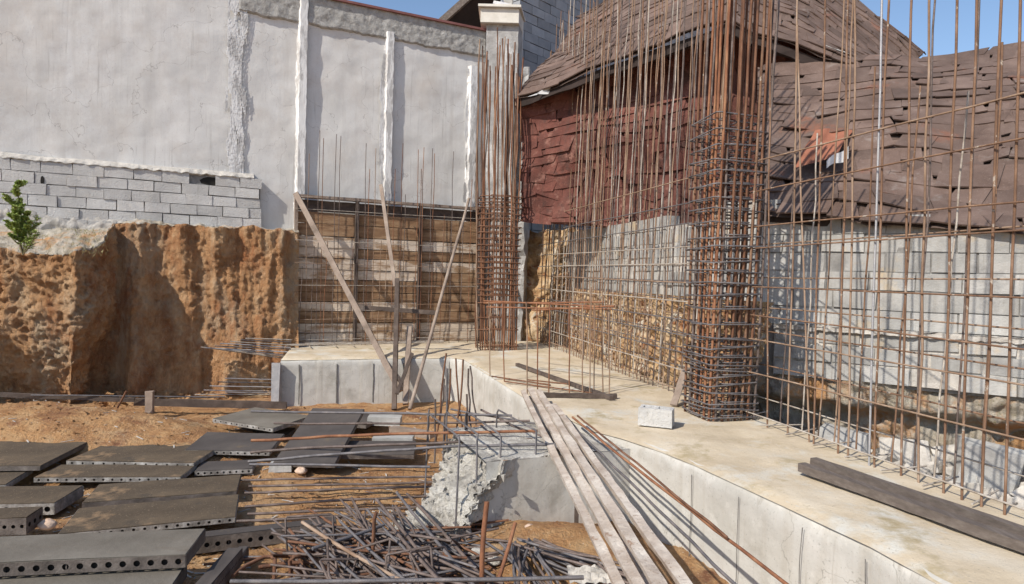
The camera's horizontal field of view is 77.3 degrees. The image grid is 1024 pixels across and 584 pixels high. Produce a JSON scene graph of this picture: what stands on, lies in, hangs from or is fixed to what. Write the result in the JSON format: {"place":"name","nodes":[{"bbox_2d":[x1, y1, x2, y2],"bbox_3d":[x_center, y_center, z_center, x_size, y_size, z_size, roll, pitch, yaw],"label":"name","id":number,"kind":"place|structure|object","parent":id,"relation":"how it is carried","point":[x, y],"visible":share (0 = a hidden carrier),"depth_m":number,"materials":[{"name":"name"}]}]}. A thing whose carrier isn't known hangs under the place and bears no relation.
{"place":"outdoors","nodes":[
{"label":"outdoors","id":0,"kind":"place"},
{"bbox_2d":[0,218,298,403],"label":"earth bank","id":1,"kind":"structure","parent":0,"point":[140,307],"depth_m":9.86,"materials":[{"name":"soil"}]},
{"bbox_2d":[2,179,42,254],"bbox_3d":[-6.122,-0.943,8.057,0.531,0.966,0.366,1,1,0],"label":"shrub","id":2,"kind":"object","parent":1,"relation":"on","point":[22,225],"visible":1,"depth_m":8.01,"materials":[{"name":"green plant"}]},
{"bbox_2d":[0,0,486,263],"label":"rendered building","id":3,"kind":"structure","parent":1,"relation":"on","point":[213,113],"depth_m":10.63,"materials":[{"name":"paint"}]},
{"bbox_2d":[0,268,1023,583],"bbox_3d":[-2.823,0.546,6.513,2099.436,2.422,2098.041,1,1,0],"label":"ground","id":4,"kind":"structure","parent":0,"point":[28,416],"depth_m":6.38,"materials":[{"name":"orange soil"}]},
{"bbox_2d":[0,471,32,485],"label":"formwork plate","id":5,"kind":"object","parent":4,"relation":"on","point":[9,478],"visible":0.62,"depth_m":5.58,"materials":[{"name":"metal"}]},
{"bbox_2d":[0,507,42,535],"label":"formwork plate","id":6,"kind":"object","parent":4,"relation":"on","point":[19,521],"visible":0.99,"depth_m":4.50,"materials":[{"name":"concrete"}]},
{"bbox_2d":[0,485,83,514],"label":"formwork plate","id":7,"kind":"object","parent":4,"relation":"on","point":[52,500],"visible":0.81,"depth_m":5.12,"materials":[{"name":"metal"}]},
{"bbox_2d":[0,441,86,470],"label":"formwork plate","id":8,"kind":"object","parent":4,"relation":"on","point":[26,456],"visible":0.98,"depth_m":6.05,"materials":[{"name":"metal"}]},
{"bbox_2d":[0,392,135,401],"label":"timber rail","id":9,"kind":"object","parent":4,"relation":"on","point":[29,396],"visible":0.99,"depth_m":8.13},
{"bbox_2d":[0,567,186,583],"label":"formwork plate","id":10,"kind":"object","parent":4,"relation":"on","point":[165,576],"visible":0.75,"depth_m":3.56,"materials":[{"name":"concrete"}]},
{"bbox_2d":[0,529,205,576],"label":"formwork plate","id":11,"kind":"object","parent":10,"relation":"on","point":[80,552],"visible":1,"depth_m":3.67,"materials":[{"name":"concrete"}]},
{"bbox_2d":[34,464,196,481],"bbox_3d":[-3.565,1.639,5.802,1.223,0.047,0.371,1,1,-5],"label":"formwork plate","id":12,"kind":"object","parent":4,"relation":"on","point":[102,473],"visible":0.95,"depth_m":5.73,"materials":[{"name":"metal"}]},
{"bbox_2d":[66,444,213,465],"bbox_3d":[-3.573,1.596,6.283,1.189,0.047,0.638,1,1,0],"label":"formwork plate","id":13,"kind":"object","parent":4,"relation":"on","point":[150,454],"visible":0.85,"depth_m":6.17,"materials":[{"name":"metal"}]},
{"bbox_2d":[58,494,238,533],"bbox_3d":[-2.704,1.696,4.867,1.133,0.047,0.512,1,2,-20],"label":"formwork plate","id":14,"kind":"object","parent":4,"relation":"on","point":[171,514],"visible":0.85,"depth_m":4.81,"materials":[{"name":"concrete"}]},
{"bbox_2d":[82,474,240,507],"bbox_3d":[-2.933,1.685,5.446,1.128,0.047,0.462,1,2,-19],"label":"formwork plate","id":15,"kind":"object","parent":4,"relation":"on","point":[138,492],"visible":0.97,"depth_m":5.38,"materials":[{"name":"metal"}]},
{"bbox_2d":[133,398,286,408],"bbox_3d":[-4.056,1.510,8.658,1.925,0.174,0.049,1,2,-12],"label":"timber rail","id":16,"kind":"object","parent":4,"relation":"on","point":[206,403],"visible":0.91,"depth_m":8.65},
{"bbox_2d":[195,459,256,475],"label":"formwork plate","id":17,"kind":"object","parent":4,"relation":"on","point":[223,467],"visible":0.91,"depth_m":6.02,"materials":[{"name":"black metal"}]},
{"bbox_2d":[184,378,270,397],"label":"starter bars","id":18,"kind":"object","parent":4,"relation":"on","point":[250,391],"visible":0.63,"depth_m":9.84,"materials":[{"name":"metal"}]},
{"bbox_2d":[185,432,284,455],"bbox_3d":[-2.881,1.586,6.707,0.825,0.100,0.578,1,1,-5],"label":"formwork plate","id":19,"kind":"object","parent":4,"relation":"on","point":[223,443],"visible":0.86,"depth_m":6.64,"materials":[{"name":"black metal"}]},
{"bbox_2d":[239,546,248,562],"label":"formwork plate","id":20,"kind":"object","parent":4,"relation":"on","point":[245,550],"visible":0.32,"depth_m":4.30,"materials":[{"name":"concrete"}]},
{"bbox_2d":[195,547,242,583],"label":"formwork plate","id":21,"kind":"object","parent":20,"relation":"on","point":[225,566],"visible":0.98,"depth_m":3.85,"materials":[{"name":"concrete"}]},
{"bbox_2d":[8,399,480,578],"bbox_3d":[-3.304,1.535,6.388,6.284,0.435,5.230,1,1,0],"label":"debris","id":22,"kind":"object","parent":4,"relation":"on","point":[244,490],"visible":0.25,"depth_m":5.76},
{"bbox_2d":[0,388,511,583],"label":"soil clods","id":23,"kind":"object","parent":4,"relation":"on","point":[113,404],"visible":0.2,"depth_m":6.57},
{"bbox_2d":[196,517,336,553],"bbox_3d":[-1.775,1.750,4.617,0.979,0.115,0.102,1,2,-22],"label":"formwork plate","id":24,"kind":"object","parent":4,"relation":"on","point":[225,539],"visible":0.59,"depth_m":4.54,"materials":[{"name":"concrete"}]},
{"bbox_2d":[268,461,292,472],"bbox_3d":[-2.229,1.682,6.193,0.214,0.094,0.128,1,1,-5],"label":"cinder block","id":25,"kind":"object","parent":4,"relation":"on","point":[275,469],"depth_m":6.13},
{"bbox_2d":[273,408,364,467],"bbox_3d":[-1.994,1.510,6.748,0.602,0.323,1.218,1,1,0],"label":"formwork plate","id":26,"kind":"object","parent":25,"relation":"on","point":[308,430],"visible":0.66,"depth_m":6.68,"materials":[{"name":"black metal"}]},
{"bbox_2d":[245,498,347,507],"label":"rebar length","id":27,"kind":"object","parent":4,"relation":"on","point":[282,504],"visible":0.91,"depth_m":5.24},
{"bbox_2d":[204,541,391,565],"bbox_3d":[-1.396,1.725,4.232,1.186,0.084,0.028,1,2,-13],"label":"rebar length","id":28,"kind":"object","parent":4,"relation":"on","point":[243,560],"visible":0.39,"depth_m":4.16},
{"bbox_2d":[271,528,319,572],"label":"rebar length","id":29,"kind":"object","parent":28,"relation":"on","point":[290,546],"visible":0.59,"depth_m":4.29,"materials":[{"name":"metal"}]},
{"bbox_2d":[308,508,366,549],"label":"rebar length","id":30,"kind":"object","parent":29,"relation":"on","point":[343,530],"visible":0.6,"depth_m":4.37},
{"bbox_2d":[323,518,438,583],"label":"rebar length","id":31,"kind":"object","parent":30,"relation":"on","point":[393,556],"visible":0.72,"depth_m":3.89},
{"bbox_2d":[287,540,466,558],"bbox_3d":[-0.845,1.597,3.960,1.149,0.029,0.038,2,2,7],"label":"rebar length","id":32,"kind":"object","parent":31,"relation":"on","point":[363,550],"visible":0.62,"depth_m":3.95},
{"bbox_2d":[360,521,416,583],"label":"rebar length","id":33,"kind":"object","parent":31,"relation":"on","point":[395,561],"visible":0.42,"depth_m":3.91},
{"bbox_2d":[301,521,405,583],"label":"rebar length","id":34,"kind":"object","parent":33,"relation":"on","point":[341,547],"visible":0.91,"depth_m":3.90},
{"bbox_2d":[375,498,437,575],"bbox_3d":[-0.674,1.577,4.110,0.036,0.100,1.305,1,2,-29],"label":"rebar length","id":35,"kind":"object","parent":31,"relation":"on","point":[406,535],"visible":0.85,"depth_m":4.16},
{"bbox_2d":[381,516,444,583],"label":"rebar length","id":36,"kind":"object","parent":31,"relation":"on","point":[416,555],"visible":0.87,"depth_m":3.90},
{"bbox_2d":[240,475,432,480],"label":"rebar length","id":37,"kind":"object","parent":4,"relation":"on","point":[328,478],"visible":0.87,"depth_m":5.85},
{"bbox_2d":[244,486,430,493],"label":"rebar length","id":38,"kind":"object","parent":4,"relation":"on","point":[328,489],"visible":0.87,"depth_m":5.58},
{"bbox_2d":[248,481,432,487],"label":"rebar length","id":39,"kind":"object","parent":4,"relation":"on","point":[345,484],"visible":0.84,"depth_m":5.72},
{"bbox_2d":[357,414,371,428],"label":"formwork plate","id":40,"kind":"object","parent":4,"relation":"on","point":[364,418],"visible":0.12,"depth_m":7.83,"materials":[{"name":"black metal"}]},
{"bbox_2d":[213,407,306,431],"bbox_3d":[-2.959,1.510,7.618,0.865,0.074,0.688,2,2,20],"label":"formwork plate","id":41,"kind":"object","parent":40,"relation":"on","point":[247,418],"visible":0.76,"depth_m":7.50,"materials":[{"name":"grey metal"}]},
{"bbox_2d":[340,441,415,458],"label":"formwork plate","id":42,"kind":"object","parent":4,"relation":"on","point":[398,455],"visible":0.48,"depth_m":6.53,"materials":[{"name":"black metal"}]},
{"bbox_2d":[367,414,401,425],"bbox_3d":[-1.575,1.586,7.930,0.411,0.109,0.195,1,1,0],"label":"cinder block","id":43,"kind":"object","parent":4,"relation":"on","point":[384,418],"depth_m":7.84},
{"bbox_2d":[372,435,414,440],"bbox_3d":[-1.306,1.645,7.060,0.444,0.131,0.208,1,1,-3],"label":"cinder block","id":44,"kind":"object","parent":4,"relation":"on","point":[396,438],"depth_m":6.97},
{"bbox_2d":[391,278,399,409],"bbox_3d":[-1.774,0.746,9.773,0.084,1.907,1.178,1,2,-10],"label":"timber prop","id":45,"kind":"object","parent":4,"relation":"on","point":[395,344],"visible":0.97,"depth_m":9.71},
{"bbox_2d":[229,575,583,583],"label":"rebar length","id":46,"kind":"object","parent":4,"relation":"on","point":[399,580],"visible":1,"depth_m":3.28,"materials":[{"name":"metal"}]},
{"bbox_2d":[403,326,411,404],"bbox_3d":[-1.587,1.099,9.732,0.087,1.099,0.859,1,1,-6],"label":"timber prop","id":47,"kind":"object","parent":4,"relation":"on","point":[407,377],"visible":0.84,"depth_m":9.65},
{"bbox_2d":[389,425,433,438],"bbox_3d":[-1.156,1.618,7.397,0.569,0.080,0.109,2,2,25],"label":"timber offcut","id":48,"kind":"object","parent":4,"relation":"on","point":[394,428],"visible":0.63,"depth_m":7.38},
{"bbox_2d":[248,353,590,527],"bbox_3d":[-0.885,1.185,5.663,3.153,1.166,1.972,1,1,0],"label":"beam cage","id":49,"kind":"object","parent":4,"relation":"on","point":[467,415],"visible":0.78,"depth_m":5.44,"materials":[{"name":"metal"}]},
{"bbox_2d":[356,523,504,583],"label":"rebar length","id":50,"kind":"object","parent":4,"relation":"on","point":[461,566],"visible":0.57,"depth_m":3.79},
{"bbox_2d":[395,491,474,583],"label":"rebar length","id":51,"kind":"object","parent":50,"relation":"on","point":[427,530],"visible":0.85,"depth_m":4.26,"materials":[{"name":"metal"}]},
{"bbox_2d":[408,198,469,409],"bbox_3d":[-1.126,-0.048,10.541,0.063,3.393,3.165,2,2,10],"label":"wooden pole","id":52,"kind":"object","parent":4,"relation":"on","point":[435,316],"visible":1,"depth_m":10.19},
{"bbox_2d":[479,501,488,583],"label":"rebar stake","id":53,"kind":"object","parent":4,"relation":"on","point":[483,540],"visible":0.96,"depth_m":3.68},
{"bbox_2d":[346,421,630,545],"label":"cross beam","id":54,"kind":"structure","parent":4,"relation":"on","point":[522,483],"depth_m":4.89,"materials":[{"name":"concrete"}]},
{"bbox_2d":[247,506,416,514],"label":"rebar length","id":55,"kind":"object","parent":54,"relation":"on","point":[307,511],"visible":0.66,"depth_m":5.07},
{"bbox_2d":[521,390,624,583],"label":"plank","id":56,"kind":"object","parent":54,"relation":"on","point":[605,557],"visible":0.99,"depth_m":3.88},
{"bbox_2d":[527,386,644,583],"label":"plank","id":57,"kind":"object","parent":54,"relation":"on","point":[621,554],"visible":1,"depth_m":3.78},
{"bbox_2d":[551,403,692,583],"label":"plank","id":58,"kind":"object","parent":54,"relation":"on","point":[673,567],"visible":0.94,"depth_m":3.61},
{"bbox_2d":[573,425,736,583],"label":"rebar length","id":59,"kind":"object","parent":58,"relation":"on","point":[707,558],"visible":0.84,"depth_m":3.67,"materials":[{"name":"metal"}]},
{"bbox_2d":[572,416,788,583],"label":"rebar length","id":60,"kind":"object","parent":54,"relation":"on","point":[760,564],"visible":0.94,"depth_m":3.74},
{"bbox_2d":[577,415,727,538],"bbox_3d":[0.858,1.191,4.494,0.026,0.164,2.277,1,2,-15],"label":"rebar length","id":61,"kind":"object","parent":60,"relation":"on","point":[669,490],"visible":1,"depth_m":4.09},
{"bbox_2d":[478,3,531,340],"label":"concrete pillar","id":62,"kind":"structure","parent":4,"relation":"on","point":[508,20],"depth_m":12.49,"materials":[{"name":"concrete"}]},
{"bbox_2d":[495,522,516,583],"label":"rebar stake","id":63,"kind":"object","parent":4,"relation":"on","point":[504,560],"visible":1,"depth_m":3.95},
{"bbox_2d":[439,0,719,232],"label":"block building","id":64,"kind":"structure","parent":4,"relation":"on","point":[543,17],"depth_m":14.02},
{"bbox_2d":[271,340,1023,583],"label":"foundation beam","id":65,"kind":"structure","parent":4,"relation":"on","point":[745,484],"depth_m":4.67,"materials":[{"name":"concrete"}]},
{"bbox_2d":[201,338,291,358],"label":"starter bars","id":66,"kind":"object","parent":65,"relation":"attached to","point":[244,352],"visible":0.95,"depth_m":10.11,"materials":[{"name":"metal"}]},
{"bbox_2d":[293,192,402,392],"bbox_3d":[-2.651,-0.082,10.165,2.473,3.129,0.102,2,2,32],"label":"timber prop","id":67,"kind":"object","parent":65,"relation":"on","point":[346,289],"visible":0.91,"depth_m":10.13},
{"bbox_2d":[364,305,435,314],"bbox_3d":[-1.822,0.300,10.462,1.163,0.139,0.068,1,1,-5],"label":"horizontal timber waler","id":68,"kind":"object","parent":67,"relation":"attached to","point":[403,310],"visible":0.87,"depth_m":10.44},
{"bbox_2d":[286,134,478,346],"bbox_3d":[-2.107,-0.890,11.292,3.551,3.684,0.520,1,2,-25],"label":"rebar mesh","id":69,"kind":"object","parent":65,"relation":"on","point":[319,343],"visible":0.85,"depth_m":11.38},
{"bbox_2d":[294,194,486,342],"bbox_3d":[-2.155,-0.361,11.714,3.627,2.606,0.268,1,2,-26],"label":"wall formwork","id":70,"kind":"object","parent":65,"relation":"on","point":[348,225],"depth_m":11.71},
{"bbox_2d":[379,184,395,287],"bbox_3d":[-2.113,-0.989,10.886,0.080,1.809,1.171,1,2,-25],"label":"timber prop","id":71,"kind":"object","parent":70,"relation":"attached to","point":[389,246],"visible":0.94,"depth_m":10.85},
{"bbox_2d":[474,27,523,350],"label":"rebar column","id":72,"kind":"structure","parent":65,"relation":"on","point":[511,136],"depth_m":10.99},
{"bbox_2d":[483,266,614,393],"bbox_3d":[0.436,0.390,7.974,1.265,1.431,2.377,1,2,-22],"label":"starter cage","id":73,"kind":"object","parent":65,"relation":"on","point":[590,307],"visible":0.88,"depth_m":7.18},
{"bbox_2d":[515,363,613,399],"bbox_3d":[0.563,1.078,7.952,0.056,0.046,2.583,1,2,-22],"label":"timber batten","id":74,"kind":"object","parent":65,"relation":"on","point":[573,384],"visible":0.74,"depth_m":7.73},
{"bbox_2d":[543,392,616,398],"bbox_3d":[0.675,1.110,6.867,0.913,0.052,0.055,1,1,-2],"label":"timber batten","id":75,"kind":"object","parent":65,"relation":"on","point":[575,395],"visible":0.78,"depth_m":6.85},
{"bbox_2d":[536,0,734,400],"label":"rebar mesh","id":76,"kind":"object","parent":65,"relation":"on","point":[639,192],"visible":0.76,"depth_m":8.81,"materials":[{"name":"metal"}]},
{"bbox_2d":[638,404,673,428],"bbox_3d":[1.278,1.099,5.664,0.294,0.162,0.173,2,2,22],"label":"cinder block","id":77,"kind":"object","parent":65,"relation":"on","point":[656,416],"depth_m":5.59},
{"bbox_2d":[670,369,687,405],"bbox_3d":[1.760,0.996,6.717,0.076,0.330,0.487,2,2,28],"label":"timber offcut","id":78,"kind":"object","parent":65,"relation":"on","point":[677,394],"visible":0.87,"depth_m":6.66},
{"bbox_2d":[680,0,779,421],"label":"rebar column","id":79,"kind":"structure","parent":65,"relation":"on","point":[712,364],"depth_m":5.96,"materials":[{"name":"metal"}]},
{"bbox_2d":[720,0,1023,514],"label":"rebar mesh","id":80,"kind":"object","parent":65,"relation":"on","point":[968,234],"visible":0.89,"depth_m":4.47,"materials":[{"name":"metal"}]},
{"bbox_2d":[798,462,1023,552],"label":"timber joist","id":81,"kind":"object","parent":65,"relation":"on","point":[1007,539],"visible":1,"depth_m":3.57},
{"bbox_2d":[810,457,1023,536],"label":"timber joist","id":82,"kind":"object","parent":65,"relation":"on","point":[978,516],"visible":0.63,"depth_m":3.72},
{"bbox_2d":[678,364,1023,454],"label":"earth cut","id":83,"kind":"object","parent":4,"relation":"on","point":[885,416],"visible":0.34,"depth_m":6.71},
{"bbox_2d":[708,199,1023,400],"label":"block wall","id":84,"kind":"structure","parent":83,"relation":"on","point":[893,266],"depth_m":6.53,"materials":[{"name":"concrete"}]},
{"bbox_2d":[514,0,1023,233],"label":"old house","id":85,"kind":"structure","parent":84,"relation":"on","point":[548,133],"depth_m":9.29,"materials":[{"name":"red wood"}]},
{"bbox_2d":[815,430,1023,507],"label":"trench rubble","id":86,"kind":"object","parent":4,"relation":"on","point":[1015,497],"visible":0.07,"depth_m":6.11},
{"bbox_2d":[819,423,868,452],"bbox_3d":[3.382,1.642,6.551,0.519,0.522,0.288,2,2,22],"label":"broken slab","id":87,"kind":"object","parent":86,"relation":"on","point":[826,430],"depth_m":6.55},
{"bbox_2d":[879,437,932,474],"bbox_3d":[3.898,1.680,6.319,0.506,0.459,0.196,3,2,39],"label":"broken slab","id":88,"kind":"object","parent":86,"relation":"on","point":[908,451],"depth_m":6.32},
{"bbox_2d":[956,435,1023,492],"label":"broken slab","id":89,"kind":"object","parent":86,"relation":"on","point":[994,456],"depth_m":5.86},
{"bbox_2d":[536,389,667,583],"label":"plank","id":90,"kind":"object","parent":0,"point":[650,570],"visible":1,"depth_m":3.66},
{"bbox_2d":[523,227,773,412],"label":"earth slope","id":91,"kind":"structure","parent":0,"point":[534,262],"depth_m":9.98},
{"bbox_2d":[567,216,710,298],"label":"block wall","id":92,"kind":"structure","parent":91,"relation":"on","point":[676,256],"depth_m":9.65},
{"bbox_2d":[350,0,1023,57],"label":"sky","id":93,"kind":"structure","parent":0,"point":[944,23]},
{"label":"rebar length","id":94,"kind":"object","parent":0,"visible":0},
{"bbox_2d":[338,520,411,583],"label":"rebar length","id":95,"kind":"object","parent":94,"relation":"on","point":[373,553],"visible":0.89,"depth_m":3.91,"materials":[{"name":"metal"}]},
{"bbox_2d":[271,531,465,583],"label":"rebar length","id":96,"kind":"object","parent":95,"relation":"on","point":[373,560],"visible":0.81,"depth_m":3.79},
{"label":"rebar length","id":97,"kind":"object","parent":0,"visible":0},
{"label":"rebar length","id":98,"kind":"object","parent":97,"relation":"on","visible":0},
{"bbox_2d":[406,493,489,583],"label":"rebar length","id":99,"kind":"object","parent":98,"relation":"on","point":[446,536],"visible":0.85,"depth_m":4.35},
{"bbox_2d":[281,531,441,536],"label":"rebar length","id":100,"kind":"object","parent":99,"relation":"on","point":[310,535],"visible":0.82,"depth_m":4.13,"materials":[{"name":"metal"}]},
{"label":"rebar length","id":101,"kind":"object","parent":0,"visible":0},
{"bbox_2d":[377,515,435,560],"bbox_3d":[-0.761,1.773,4.580,0.040,0.026,1.119,0,2,-36],"label":"rebar length","id":102,"kind":"object","parent":101,"relation":"on","point":[382,521],"visible":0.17,"depth_m":4.86,"materials":[{"name":"metal"}]},
{"bbox_2d":[236,512,406,522],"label":"rebar length","id":103,"kind":"object","parent":102,"relation":"on","point":[282,519],"visible":0.52,"depth_m":4.87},
{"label":"rebar length","id":104,"kind":"object","parent":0,"visible":0},
{"bbox_2d":[270,563,435,583],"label":"rebar length","id":105,"kind":"object","parent":104,"relation":"on","point":[309,569],"visible":0.64,"depth_m":3.73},
{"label":"rebar length","id":106,"kind":"object","parent":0,"visible":0},
{"bbox_2d":[517,543,567,565],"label":"rebar length","id":107,"kind":"object","parent":106,"relation":"on","point":[554,559],"visible":0.31,"depth_m":4.07,"materials":[{"name":"metal"}]},
{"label":"rebar length","id":108,"kind":"object","parent":107,"relation":"on","visible":0},
{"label":"rebar length","id":109,"kind":"object","parent":108,"relation":"on","visible":0},
{"bbox_2d":[567,564,610,583],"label":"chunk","id":110,"kind":"object","parent":109,"relation":"on","point":[594,574],"visible":0.81,"depth_m":3.74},
{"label":"rebar length","id":111,"kind":"object","parent":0,"visible":0},
{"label":"rebar length","id":112,"kind":"object","parent":111,"relation":"on","visible":0},
{"bbox_2d":[282,529,437,545],"bbox_3d":[-1.044,1.685,4.388,1.113,0.044,0.027,2,1,6],"label":"rebar length","id":113,"kind":"object","parent":112,"relation":"on","point":[302,532],"visible":0.34,"depth_m":4.41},
{"bbox_2d":[300,528,377,576],"bbox_3d":[-1.093,1.671,4.078,0.024,0.025,1.083,0,2,-44],"label":"rebar length","id":114,"kind":"object","parent":113,"relation":"on","point":[321,541],"visible":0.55,"depth_m":4.25,"materials":[{"name":"metal"}]},
{"bbox_2d":[308,517,377,577],"bbox_3d":[-1.052,1.646,4.065,0.021,0.046,1.406,0,2,-36],"label":"rebar length","id":115,"kind":"object","parent":114,"relation":"on","point":[359,562],"visible":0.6,"depth_m":3.87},
{"bbox_2d":[315,516,356,574],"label":"rebar length","id":116,"kind":"object","parent":115,"relation":"on","point":[340,555],"visible":0.45,"depth_m":4.07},
{"bbox_2d":[315,524,451,542],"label":"rebar length","id":117,"kind":"object","parent":116,"relation":"on","point":[391,532],"visible":0.89,"depth_m":4.22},
{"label":"rebar length","id":118,"kind":"object","parent":112,"relation":"on","visible":0},
{"bbox_2d":[284,513,334,551],"bbox_3d":[-1.338,1.596,4.244,0.328,0.228,0.093,1,2,-20],"label":"bent stirrup","id":119,"kind":"object","parent":118,"relation":"on","point":[309,515],"visible":0.78,"depth_m":4.25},
{"bbox_2d":[325,566,423,578],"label":"rebar length","id":120,"kind":"object","parent":118,"relation":"on","point":[364,574],"visible":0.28,"depth_m":3.81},
{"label":"rebar length","id":121,"kind":"object","parent":120,"relation":"on","visible":0},
{"bbox_2d":[238,571,365,578],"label":"rebar length","id":122,"kind":"object","parent":121,"relation":"on","point":[283,574],"visible":0.54,"depth_m":3.77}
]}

